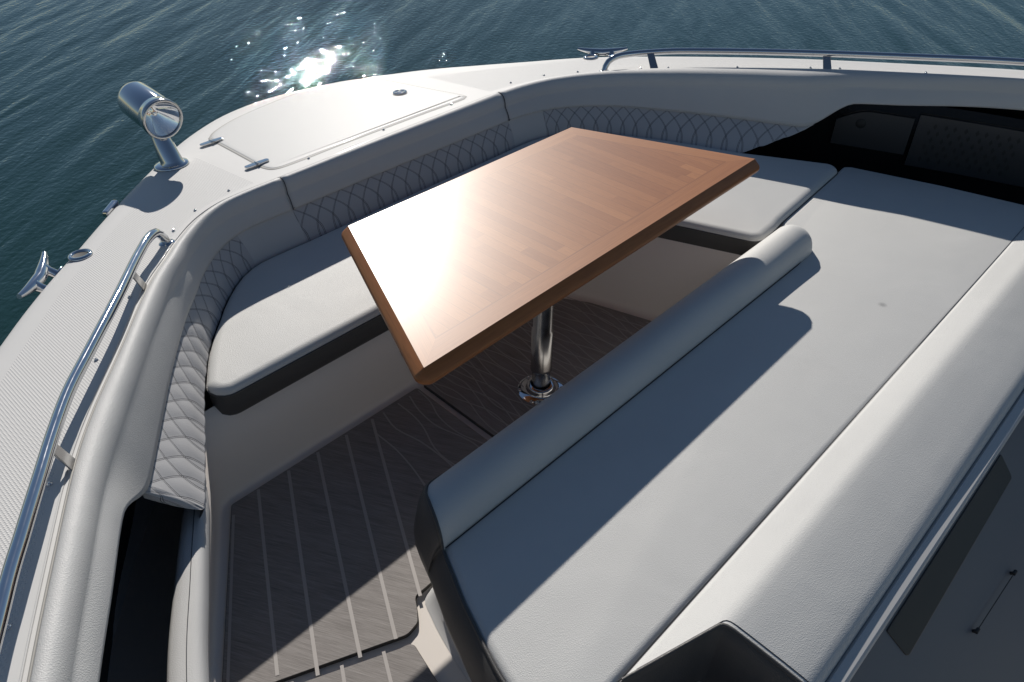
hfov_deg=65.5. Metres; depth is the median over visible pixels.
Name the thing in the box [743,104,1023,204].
recess liner
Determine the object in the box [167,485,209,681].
side ledge
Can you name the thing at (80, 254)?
deck ring
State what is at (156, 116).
spotlight
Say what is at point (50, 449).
grab rail
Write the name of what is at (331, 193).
coaming cushion
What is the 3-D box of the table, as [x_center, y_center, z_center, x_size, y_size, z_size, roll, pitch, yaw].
[0.079,-0.146,2.519,0.660,0.634,1.475,31,48,33]
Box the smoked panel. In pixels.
[886,455,1011,654]
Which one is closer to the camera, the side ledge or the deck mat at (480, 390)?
the side ledge
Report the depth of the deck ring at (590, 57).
3.58 m
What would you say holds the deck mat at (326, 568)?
on the boat
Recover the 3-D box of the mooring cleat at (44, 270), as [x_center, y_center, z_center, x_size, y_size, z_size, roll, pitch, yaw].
[-1.288,-0.167,2.205,0.074,0.069,0.228,-6,39,-8]
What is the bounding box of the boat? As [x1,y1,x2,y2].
[0,57,1023,681]
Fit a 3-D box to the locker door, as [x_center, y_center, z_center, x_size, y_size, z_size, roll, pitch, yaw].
[1.478,-0.864,3.273,0.289,0.160,0.014,15,41,18]
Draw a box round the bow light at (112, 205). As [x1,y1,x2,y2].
[102,200,118,216]
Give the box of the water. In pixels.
[0,0,1023,345]
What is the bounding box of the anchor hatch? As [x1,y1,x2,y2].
[200,78,466,169]
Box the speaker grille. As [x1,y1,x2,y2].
[904,113,1023,186]
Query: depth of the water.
6.91 m
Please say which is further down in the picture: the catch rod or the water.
the catch rod
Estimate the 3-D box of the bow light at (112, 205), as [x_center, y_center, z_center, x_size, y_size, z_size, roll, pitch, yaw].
[-1.294,-0.428,2.566,0.022,0.020,0.085,1,38,0]
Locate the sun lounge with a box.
[414,167,1023,681]
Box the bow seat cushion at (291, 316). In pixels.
[206,134,837,415]
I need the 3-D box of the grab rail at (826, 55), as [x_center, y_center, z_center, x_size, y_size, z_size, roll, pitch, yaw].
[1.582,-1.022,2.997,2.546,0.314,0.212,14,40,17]
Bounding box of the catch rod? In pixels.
[972,570,1017,633]
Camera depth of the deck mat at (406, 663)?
1.85 m
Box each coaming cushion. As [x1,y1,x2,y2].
[30,177,306,681]
[279,92,514,241]
[497,68,1023,152]
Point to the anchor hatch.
(290, 129)
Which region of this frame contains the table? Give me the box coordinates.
[341,127,759,404]
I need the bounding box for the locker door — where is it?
[830,111,914,154]
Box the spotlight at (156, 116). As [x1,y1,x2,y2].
[117,81,188,171]
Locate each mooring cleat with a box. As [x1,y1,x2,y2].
[16,251,61,298]
[578,47,627,56]
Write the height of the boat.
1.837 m
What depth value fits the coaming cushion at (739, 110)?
3.27 m
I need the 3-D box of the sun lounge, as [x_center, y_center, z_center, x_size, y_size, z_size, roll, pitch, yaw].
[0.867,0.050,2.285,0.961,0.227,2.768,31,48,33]
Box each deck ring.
[67,248,92,260]
[583,54,597,59]
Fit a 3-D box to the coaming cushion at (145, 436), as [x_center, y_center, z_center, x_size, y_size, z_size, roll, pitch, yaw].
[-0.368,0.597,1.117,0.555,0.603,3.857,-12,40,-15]
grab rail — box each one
[0,228,174,651]
[599,48,1023,70]
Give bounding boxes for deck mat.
[222,388,487,681]
[292,644,436,681]
[424,297,650,436]
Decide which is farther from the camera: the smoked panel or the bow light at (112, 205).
the bow light at (112, 205)
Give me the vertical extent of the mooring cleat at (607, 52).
0.074 m
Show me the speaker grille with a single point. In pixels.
(990, 152)
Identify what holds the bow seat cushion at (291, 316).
on the boat

